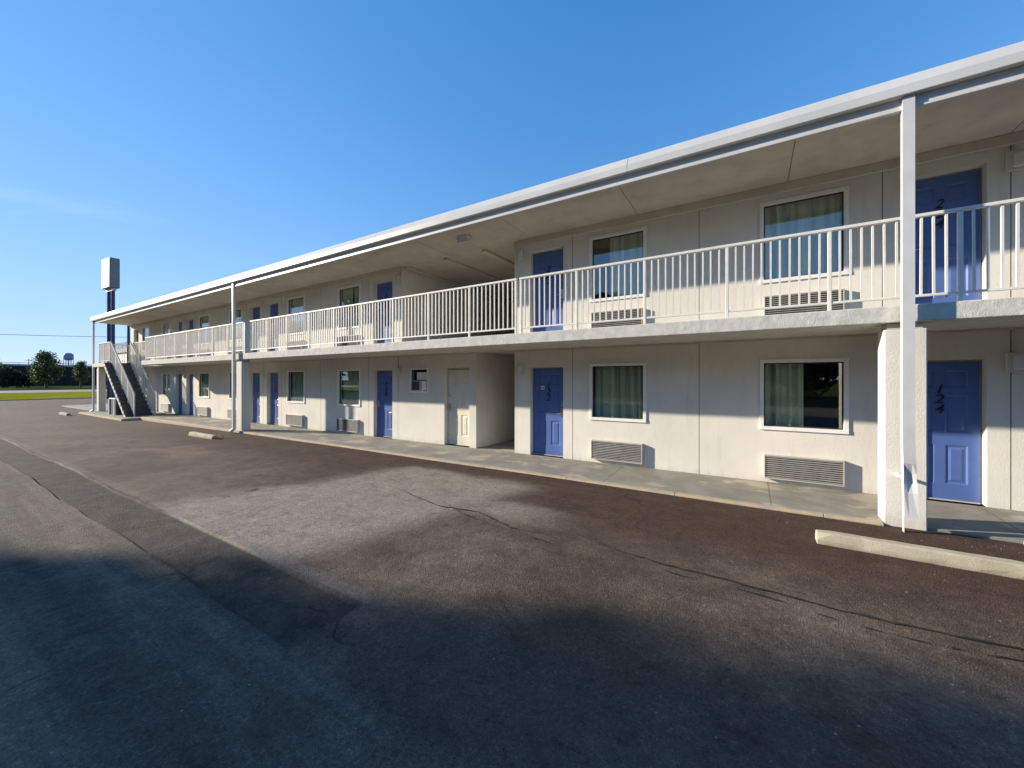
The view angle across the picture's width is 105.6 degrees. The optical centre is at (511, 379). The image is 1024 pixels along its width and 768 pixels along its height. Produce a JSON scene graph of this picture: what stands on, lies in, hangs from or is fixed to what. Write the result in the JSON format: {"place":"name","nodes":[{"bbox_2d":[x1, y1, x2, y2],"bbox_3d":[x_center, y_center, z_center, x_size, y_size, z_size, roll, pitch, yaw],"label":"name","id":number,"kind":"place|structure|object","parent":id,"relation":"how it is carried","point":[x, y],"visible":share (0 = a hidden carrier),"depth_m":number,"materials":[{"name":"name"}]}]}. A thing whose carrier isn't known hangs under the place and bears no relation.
{"place":"outdoors","nodes":[
{"label":"outdoors","id":0,"kind":"place"},
{"bbox_2d":[0,385,106,402],"bbox_3d":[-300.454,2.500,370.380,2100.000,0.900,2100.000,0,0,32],"label":"ground","id":1,"kind":"structure","parent":0,"point":[74,387],"depth_m":90.80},
{"bbox_2d":[0,364,16,387],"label":"shrub","id":2,"kind":"object","parent":1,"relation":"on","point":[5,371],"visible":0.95,"depth_m":100.36,"materials":[{"name":"green plant"}]},
{"bbox_2d":[7,370,28,387],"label":"shrub","id":3,"kind":"object","parent":1,"relation":"on","point":[18,382],"visible":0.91,"depth_m":102.20,"materials":[{"name":"green plant"}]},
{"bbox_2d":[23,374,36,386],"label":"shrub","id":4,"kind":"object","parent":1,"relation":"on","point":[27,380],"visible":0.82,"depth_m":103.64,"materials":[{"name":"green plant"}]},
{"bbox_2d":[0,362,91,366],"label":"highway barrier","id":5,"kind":"object","parent":1,"relation":"on","point":[31,365],"visible":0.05,"depth_m":133.99,"materials":[{"name":"concrete"}]},
{"bbox_2d":[26,350,65,387],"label":"broadleaf tree","id":6,"kind":"object","parent":1,"relation":"on","point":[43,370],"visible":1,"depth_m":94.96,"materials":[{"name":"green plant"}]},
{"bbox_2d":[1,365,106,385],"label":"trees","id":7,"kind":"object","parent":1,"relation":"on","point":[68,379],"depth_m":136.35,"materials":[{"name":"green plant"}]},
{"bbox_2d":[0,397,115,400],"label":"lawn kerb","id":8,"kind":"structure","parent":1,"relation":"on","point":[46,398],"depth_m":37.48,"materials":[{"name":"paint"}]},
{"bbox_2d":[72,360,90,386],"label":"broadleaf tree","id":9,"kind":"object","parent":1,"relation":"on","point":[79,371],"visible":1,"depth_m":103.15,"materials":[{"name":"green plant"}]},
{"bbox_2d":[0,389,106,392],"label":"road","id":10,"kind":"structure","parent":0,"point":[36,391],"depth_m":64.02,"materials":[{"name":"grey asphalt"}]},
{"bbox_2d":[0,391,115,399],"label":"lawn","id":11,"kind":"structure","parent":0,"point":[3,396],"depth_m":46.94,"materials":[{"name":"green plant"}]},
{"bbox_2d":[115,341,126,362],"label":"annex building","id":12,"kind":"structure","parent":11,"relation":"on","point":[120,351],"depth_m":50.33,"materials":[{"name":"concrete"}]},
{"bbox_2d":[127,326,129,362],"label":"utility pole","id":13,"kind":"object","parent":11,"relation":"on","point":[128,343],"visible":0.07,"depth_m":42.61,"materials":[{"name":"brown wood"}]},
{"bbox_2d":[0,334,95,336],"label":"power line","id":14,"kind":"object","parent":13,"relation":"attached to","point":[47,335],"visible":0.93,"depth_m":37.46,"materials":[{"name":"black rubber"}]},
{"bbox_2d":[19,398,107,410],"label":"side lot","id":15,"kind":"structure","parent":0,"point":[57,402],"depth_m":34.16,"materials":[{"name":"concrete"}]},
{"bbox_2d":[102,257,119,398],"bbox_3d":[-39.519,-4.975,38.242,2.000,13.750,0.765,0,0,29],"label":"pole sign","id":16,"kind":"object","parent":15,"relation":"on","point":[110,275],"visible":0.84,"depth_m":37.93,"materials":[{"name":"metal"}]},
{"bbox_2d":[63,353,73,364],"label":"water tower","id":17,"kind":"structure","parent":0,"point":[68,356],"depth_m":590.29,"materials":[{"name":"metal"}]},
{"bbox_2d":[0,400,1023,767],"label":"parking lot","id":18,"kind":"structure","parent":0,"point":[158,580],"depth_m":2.90,"materials":[{"name":"grey asphalt"}]},
{"bbox_2d":[59,412,70,415],"bbox_3d":[-24.304,1.849,21.086,1.705,0.133,0.173,0,0,32],"label":"wheel stop","id":19,"kind":"object","parent":18,"relation":"on","point":[64,414],"visible":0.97,"depth_m":20.75,"materials":[{"name":"concrete"}]},
{"bbox_2d":[97,368,105,410],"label":"pillar","id":20,"kind":"structure","parent":18,"relation":"on","point":[101,389],"depth_m":22.42,"materials":[{"name":"paint"}]},
{"bbox_2d":[188,432,223,438],"bbox_3d":[-9.867,1.751,12.508,1.888,0.210,0.296,0,0,32],"label":"wheel stop","id":21,"kind":"object","parent":18,"relation":"on","point":[203,435],"visible":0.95,"depth_m":12.29,"materials":[{"name":"concrete"}]},
{"bbox_2d":[236,360,250,430],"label":"pillar","id":22,"kind":"structure","parent":18,"relation":"on","point":[243,395],"depth_m":13.58,"materials":[{"name":"paint"}]},
{"bbox_2d":[62,404,1023,543],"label":"walkway","id":23,"kind":"structure","parent":18,"relation":"on","point":[981,521],"depth_m":6.74,"materials":[{"name":"grey concrete"}]},
{"bbox_2d":[108,398,122,414],"bbox_3d":[-20.638,1.390,20.461,0.990,0.860,0.700,0,0,32],"label":"utility cabinet","id":24,"kind":"object","parent":23,"relation":"on","point":[114,407],"visible":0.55,"depth_m":20.14,"materials":[{"name":"metal"}]},
{"bbox_2d":[92,362,153,416],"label":"staircase","id":25,"kind":"structure","parent":23,"relation":"on","point":[143,406],"depth_m":20.18,"materials":[{"name":"paint"}]},
{"bbox_2d":[99,342,109,362],"bbox_3d":[-22.578,-1.465,21.515,2.034,1.190,0.050,0,0,32],"label":"landing railing","id":26,"kind":"object","parent":25,"relation":"on","point":[104,351],"visible":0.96,"depth_m":21.50,"materials":[{"name":"metal"}]},
{"bbox_2d":[100,344,133,362],"bbox_3d":[-23.033,-1.465,22.675,0.050,1.190,1.424,0,0,32],"label":"landing end railing","id":27,"kind":"object","parent":25,"relation":"on","point":[117,353],"visible":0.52,"depth_m":22.84,"materials":[{"name":"metal"}]},
{"bbox_2d":[110,341,134,416],"bbox_3d":[-20.094,-0.108,20.009,3.744,3.956,0.050,0,0,32],"label":"stair railing","id":28,"kind":"object","parent":25,"relation":"on","point":[123,379],"visible":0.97,"depth_m":19.87,"materials":[{"name":"metal"}]},
{"bbox_2d":[130,342,155,414],"bbox_3d":[-19.685,-0.108,20.674,3.744,3.956,0.050,0,0,32],"label":"stair railing","id":29,"kind":"object","parent":25,"relation":"on","point":[150,392],"visible":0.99,"depth_m":20.38,"materials":[{"name":"metal"}]},
{"bbox_2d":[90,41,1023,510],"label":"motel building","id":30,"kind":"structure","parent":23,"relation":"on","point":[738,395],"depth_m":7.03,"materials":[{"name":"paint"}]},
{"bbox_2d":[89,321,94,411],"bbox_3d":[-23.980,-0.742,22.185,0.170,5.226,0.209,0,0,32],"label":"downspout","id":31,"kind":"object","parent":30,"relation":"attached to","point":[93,368],"visible":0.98,"depth_m":22.19,"materials":[{"name":"metal"}]},
{"bbox_2d":[137,330,138,362],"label":"door","id":32,"kind":"structure","parent":30,"relation":"in","point":[137,330],"depth_m":23.40,"materials":[{"name":"blue paint"}]},
{"bbox_2d":[142,326,149,350],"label":"window","id":33,"kind":"structure","parent":30,"relation":"in","point":[147,327],"depth_m":22.58,"materials":[{"name":"glass"}]},
{"bbox_2d":[132,339,167,362],"bbox_3d":[-19.226,-1.485,20.532,5.074,1.170,0.050,0,0,32],"label":"stairwell railing","id":34,"kind":"object","parent":30,"relation":"on","point":[139,349],"visible":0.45,"depth_m":21.14,"materials":[{"name":"metal"}]},
{"bbox_2d":[161,403,169,411],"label":"air conditioner","id":35,"kind":"object","parent":30,"relation":"attached to","point":[165,407],"visible":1,"depth_m":20.59,"materials":[{"name":"plastic"}]},
{"bbox_2d":[162,373,170,395],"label":"window","id":36,"kind":"structure","parent":30,"relation":"in","point":[168,375],"depth_m":20.85,"materials":[{"name":"glass"}]},
{"bbox_2d":[162,322,170,337],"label":"window","id":37,"kind":"structure","parent":30,"relation":"in","point":[168,326],"depth_m":20.94,"materials":[{"name":"glass"}]},
{"bbox_2d":[178,374,181,413],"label":"door","id":38,"kind":"structure","parent":30,"relation":"in","point":[180,375],"depth_m":20.05,"materials":[{"name":"blue paint"}]},
{"bbox_2d":[179,322,181,357],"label":"door","id":39,"kind":"structure","parent":30,"relation":"in","point":[180,323],"depth_m":20.05,"materials":[{"name":"blue paint"}]},
{"bbox_2d":[189,374,192,414],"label":"door","id":40,"kind":"structure","parent":30,"relation":"in","point":[191,375],"depth_m":19.34,"materials":[{"name":"blue paint"}]},
{"bbox_2d":[190,320,192,356],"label":"door","id":41,"kind":"structure","parent":30,"relation":"in","point":[191,321],"depth_m":19.33,"materials":[{"name":"blue paint"}]},
{"bbox_2d":[145,322,244,359],"bbox_3d":[-13.377,-1.450,15.993,9.550,1.120,0.055,0,0,32],"label":"balcony railing","id":42,"kind":"object","parent":30,"relation":"on","point":[172,342],"visible":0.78,"depth_m":15.65,"materials":[{"name":"metal"}]},
{"bbox_2d":[197,406,208,415],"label":"air conditioner","id":43,"kind":"object","parent":30,"relation":"attached to","point":[203,411],"visible":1,"depth_m":18.18,"materials":[{"name":"plastic"}]},
{"bbox_2d":[198,372,209,397],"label":"window","id":44,"kind":"structure","parent":30,"relation":"in","point":[206,375],"depth_m":18.53,"materials":[{"name":"glass"}]},
{"bbox_2d":[198,314,209,344],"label":"window","id":45,"kind":"structure","parent":30,"relation":"in","point":[206,317],"depth_m":18.43,"materials":[{"name":"glass"}]},
{"bbox_2d":[227,409,231,418],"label":"air conditioner","id":46,"kind":"object","parent":30,"relation":"attached to","point":[229,413],"visible":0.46,"depth_m":16.80,"materials":[{"name":"plastic"}]},
{"bbox_2d":[228,372,231,398],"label":"window","id":47,"kind":"structure","parent":30,"relation":"in","point":[229,373],"depth_m":16.95,"materials":[{"name":"metal"}]},
{"bbox_2d":[228,282,235,432],"bbox_3d":[-9.646,-0.762,13.385,0.170,5.186,0.209,0,0,32],"label":"downspout","id":48,"kind":"object","parent":30,"relation":"attached to","point":[233,428],"visible":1,"depth_m":13.38,"materials":[{"name":"metal"}]},
{"bbox_2d":[228,307,241,341],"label":"window","id":49,"kind":"structure","parent":30,"relation":"in","point":[237,309],"depth_m":16.89,"materials":[{"name":"metal"}]},
{"bbox_2d":[244,322,248,352],"bbox_3d":[-9.149,-1.440,13.391,0.260,1.060,0.060,0,0,32],"label":"infill plate","id":50,"kind":"object","parent":30,"relation":"on","point":[246,337],"visible":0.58,"depth_m":13.34,"materials":[{"name":"paint"}]},
{"bbox_2d":[252,373,259,422],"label":"door","id":51,"kind":"structure","parent":30,"relation":"in","point":[256,377],"depth_m":15.99,"materials":[{"name":"blue paint"}]},
{"bbox_2d":[253,307,259,352],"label":"door","id":52,"kind":"structure","parent":30,"relation":"in","point":[256,311],"depth_m":15.99,"materials":[{"name":"blue paint"}]},
{"bbox_2d":[270,372,277,424],"bbox_3d":[-9.235,0.732,15.208,0.836,2.036,0.142,0,0,32],"label":"door","id":53,"kind":"structure","parent":30,"relation":"in","point":[274,376],"depth_m":15.26,"materials":[{"name":"blue paint"}]},
{"bbox_2d":[271,303,277,350],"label":"door","id":54,"kind":"structure","parent":30,"relation":"in","point":[274,307],"depth_m":15.21,"materials":[{"name":"blue paint"}]},
{"bbox_2d":[286,414,303,426],"bbox_3d":[-7.949,1.475,14.197,1.060,0.400,0.088,0,0,32],"label":"air conditioner","id":55,"kind":"object","parent":30,"relation":"attached to","point":[294,420],"visible":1,"depth_m":14.16,"materials":[{"name":"plastic"}]},
{"bbox_2d":[286,370,304,403],"bbox_3d":[-7.869,0.255,14.327,1.180,1.210,0.267,0,0,32],"label":"window","id":56,"kind":"structure","parent":30,"relation":"in","point":[298,376],"depth_m":14.46,"materials":[{"name":"glass"}]},
{"bbox_2d":[286,295,304,334],"bbox_3d":[-7.869,-2.350,14.326,1.180,1.400,0.266,0,0,32],"label":"window","id":57,"kind":"structure","parent":30,"relation":"in","point":[298,301],"depth_m":14.40,"materials":[{"name":"glass"}]},
{"bbox_2d":[288,340,303,349],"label":"air conditioner","id":58,"kind":"object","parent":30,"relation":"attached to","point":[294,348],"visible":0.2,"depth_m":14.16,"materials":[{"name":"plastic"}]},
{"bbox_2d":[337,418,358,432],"bbox_3d":[-5.325,1.475,12.583,1.060,0.400,0.088,0,0,32],"label":"air conditioner","id":59,"kind":"object","parent":30,"relation":"attached to","point":[349,425],"visible":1,"depth_m":12.51,"materials":[{"name":"plastic"}]},
{"bbox_2d":[337,335,358,345],"bbox_3d":[-5.325,-1.225,12.583,1.060,0.400,0.088,0,0,32],"label":"air conditioner","id":60,"kind":"object","parent":30,"relation":"attached to","point":[348,344],"visible":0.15,"depth_m":12.53,"materials":[{"name":"plastic"}]},
{"bbox_2d":[337,369,360,406],"bbox_3d":[-5.246,0.255,12.712,1.180,1.210,0.266,0,0,32],"label":"window","id":61,"kind":"structure","parent":30,"relation":"in","point":[351,391],"depth_m":12.77,"materials":[{"name":"glass"}]},
{"bbox_2d":[337,284,360,329],"bbox_3d":[-5.246,-2.350,12.712,1.180,1.400,0.266,0,0,32],"label":"window","id":62,"kind":"structure","parent":30,"relation":"in","point":[348,290],"depth_m":12.81,"materials":[{"name":"glass"}]},
{"bbox_2d":[249,278,517,352],"bbox_3d":[-4.443,-1.450,10.496,10.670,1.120,0.055,0,0,32],"label":"balcony railing","id":63,"kind":"object","parent":30,"relation":"on","point":[270,333],"visible":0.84,"depth_m":9.67,"materials":[{"name":"metal"}]},
{"bbox_2d":[377,370,391,437],"bbox_3d":[-3.844,0.732,11.890,0.836,2.036,0.142,0,0,32],"label":"door","id":64,"kind":"structure","parent":30,"relation":"in","point":[384,378],"depth_m":11.93,"materials":[{"name":"blue paint"}]},
{"bbox_2d":[377,281,391,343],"bbox_3d":[-3.844,-1.968,11.890,0.836,2.036,0.142,0,0,32],"label":"door","id":65,"kind":"structure","parent":30,"relation":"in","point":[384,290],"depth_m":11.94,"materials":[{"name":"blue paint"}]},
{"bbox_2d":[409,368,428,392],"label":"window","id":66,"kind":"structure","parent":30,"relation":"in","point":[411,369],"depth_m":10.97,"materials":[{"name":"metal"}]},
{"bbox_2d":[412,372,426,390],"bbox_3d":[-2.584,0.045,10.874,0.400,0.510,0.207,0,0,32],"label":"window air conditioner","id":67,"kind":"object","parent":30,"relation":"attached to","point":[419,385],"depth_m":10.82,"materials":[{"name":"metal"}]},
{"bbox_2d":[448,369,468,445],"bbox_3d":[-1.391,0.728,10.381,0.836,2.036,0.142,0,0,32],"label":"door","id":68,"kind":"structure","parent":30,"relation":"in","point":[458,379],"depth_m":10.39,"materials":[{"name":"beige paint"}]},
{"bbox_2d":[457,234,470,242],"bbox_3d":[-1.107,-3.227,8.924,0.300,0.140,0.175,0,0,32],"label":"soffit lamp","id":69,"kind":"object","parent":30,"relation":"attached to","point":[463,238],"visible":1,"depth_m":8.86,"materials":[{"name":"white plastic"}]},
{"bbox_2d":[516,364,522,375],"bbox_3d":[0.177,-0.230,9.208,0.160,0.270,0.069,0,0,32],"label":"wall lamp","id":70,"kind":"object","parent":30,"relation":"attached to","point":[519,369],"visible":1,"depth_m":9.18,"materials":[{"name":"white plastic"}]},
{"bbox_2d":[516,250,522,262],"bbox_3d":[0.177,-2.930,9.208,0.160,0.270,0.069,0,0,32],"label":"wall lamp","id":71,"kind":"object","parent":30,"relation":"attached to","point":[519,255],"visible":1,"depth_m":9.18,"materials":[{"name":"white plastic"}]},
{"bbox_2d":[533,367,562,456],"bbox_3d":[0.858,0.732,8.997,0.836,2.036,0.142,0,0,32],"label":"door","id":72,"kind":"structure","parent":30,"relation":"in","point":[547,382],"depth_m":8.99,"materials":[{"name":"blue paint"}]},
{"bbox_2d":[533,249,562,331],"bbox_3d":[0.858,-1.968,8.997,0.836,2.036,0.142,0,0,32],"label":"door","id":73,"kind":"structure","parent":30,"relation":"in","point":[549,261],"depth_m":9.00,"materials":[{"name":"blue paint"}]},
{"bbox_2d":[591,439,642,463],"bbox_3d":[2.144,1.475,7.986,1.060,0.400,0.088,0,0,32],"label":"air conditioner","id":74,"kind":"object","parent":30,"relation":"attached to","point":[625,452],"visible":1,"depth_m":7.95,"materials":[{"name":"metal"}]},
{"bbox_2d":[591,308,642,327],"bbox_3d":[2.144,-1.225,7.986,1.060,0.400,0.088,0,0,32],"label":"air conditioner","id":75,"kind":"object","parent":30,"relation":"attached to","point":[619,323],"visible":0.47,"depth_m":7.95,"materials":[{"name":"plastic"}]},
{"bbox_2d":[589,362,645,422],"bbox_3d":[2.223,0.255,8.115,1.180,1.210,0.264,0,0,32],"label":"window","id":76,"kind":"structure","parent":30,"relation":"in","point":[620,394],"depth_m":8.16,"materials":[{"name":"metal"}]},
{"bbox_2d":[589,226,645,302],"bbox_3d":[2.224,-2.350,8.116,1.180,1.400,0.268,0,0,32],"label":"window","id":77,"kind":"structure","parent":30,"relation":"in","point":[624,246],"depth_m":8.12,"materials":[{"name":"glass"}]},
{"bbox_2d":[520,197,1023,332],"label":"balcony railing","id":78,"kind":"object","parent":30,"relation":"on","point":[959,292],"visible":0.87,"depth_m":5.27,"materials":[{"name":"metal"}]},
{"bbox_2d":[764,454,844,486],"bbox_3d":[4.767,1.475,6.372,1.060,0.400,0.088,0,0,32],"label":"air conditioner","id":79,"kind":"object","parent":30,"relation":"attached to","point":[831,472],"visible":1,"depth_m":6.33,"materials":[{"name":"plastic"}]},
{"bbox_2d":[764,289,844,314],"bbox_3d":[4.767,-1.225,6.372,1.060,0.400,0.088,0,0,32],"label":"air conditioner","id":80,"kind":"object","parent":30,"relation":"attached to","point":[804,298],"visible":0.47,"depth_m":6.35,"materials":[{"name":"plastic"}]},
{"bbox_2d":[760,358,848,433],"bbox_3d":[4.844,0.255,6.497,1.180,1.210,0.255,0,0,32],"label":"window","id":81,"kind":"structure","parent":30,"relation":"in","point":[781,380],"depth_m":6.61,"materials":[{"name":"glass"}]},
{"bbox_2d":[760,186,848,283],"bbox_3d":[4.847,-2.350,6.502,1.180,1.400,0.268,0,0,32],"label":"window","id":82,"kind":"structure","parent":30,"relation":"in","point":[801,213],"depth_m":6.52,"materials":[{"name":"glass"}]},
{"bbox_2d":[894,93,918,531],"bbox_3d":[4.726,-0.757,4.655,0.171,5.195,0.192,0,0,32],"label":"post","id":83,"kind":"object","parent":30,"relation":"attached to","point":[908,475],"visible":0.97,"depth_m":4.58,"materials":[{"name":"metal"}]},
{"bbox_2d":[915,168,980,303],"bbox_3d":[6.249,-1.968,5.680,0.836,2.036,0.142,0,0,32],"label":"door","id":84,"kind":"structure","parent":30,"relation":"in","point":[959,189],"depth_m":5.63,"materials":[{"name":"blue paint"}]},
{"bbox_2d":[927,360,980,503],"bbox_3d":[6.260,0.732,5.698,0.836,2.036,0.098,0,0,32],"label":"door","id":85,"kind":"structure","parent":30,"relation":"in","point":[953,386],"depth_m":5.59,"materials":[{"name":"blue paint"}]},
{"bbox_2d":[1005,148,1023,172],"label":"wall lamp","id":86,"kind":"object","parent":30,"relation":"attached to","point":[1014,160],"visible":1,"depth_m":5.17,"materials":[{"name":"white plastic"}]},
{"bbox_2d":[1005,352,1023,372],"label":"wall lamp","id":87,"kind":"object","parent":30,"relation":"attached to","point":[1014,362],"visible":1,"depth_m":5.17,"materials":[{"name":"white plastic"}]},
{"bbox_2d":[78,412,1023,543],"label":"kerb","id":88,"kind":"structure","parent":18,"relation":"on","point":[802,512],"depth_m":7.05,"materials":[{"name":"paint"}]},
{"bbox_2d":[395,487,1023,660],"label":"tar seam","id":89,"kind":"object","parent":18,"relation":"on","point":[878,618],"visible":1,"depth_m":3.15,"materials":[{"name":"black asphalt"}]},
{"bbox_2d":[878,322,926,530],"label":"pillar","id":90,"kind":"structure","parent":18,"relation":"on","point":[889,481],"depth_m":4.78,"materials":[{"name":"paint"}]},
{"bbox_2d":[815,529,1023,579],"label":"wheel stop","id":91,"kind":"object","parent":18,"relation":"on","point":[1009,568],"visible":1,"depth_m":3.86,"materials":[{"name":"concrete"}]},
{"bbox_2d":[0,0,1023,365],"label":"sky","id":92,"kind":"structure","parent":0,"point":[187,144],"materials":[{"name":"blue"}]}
]}

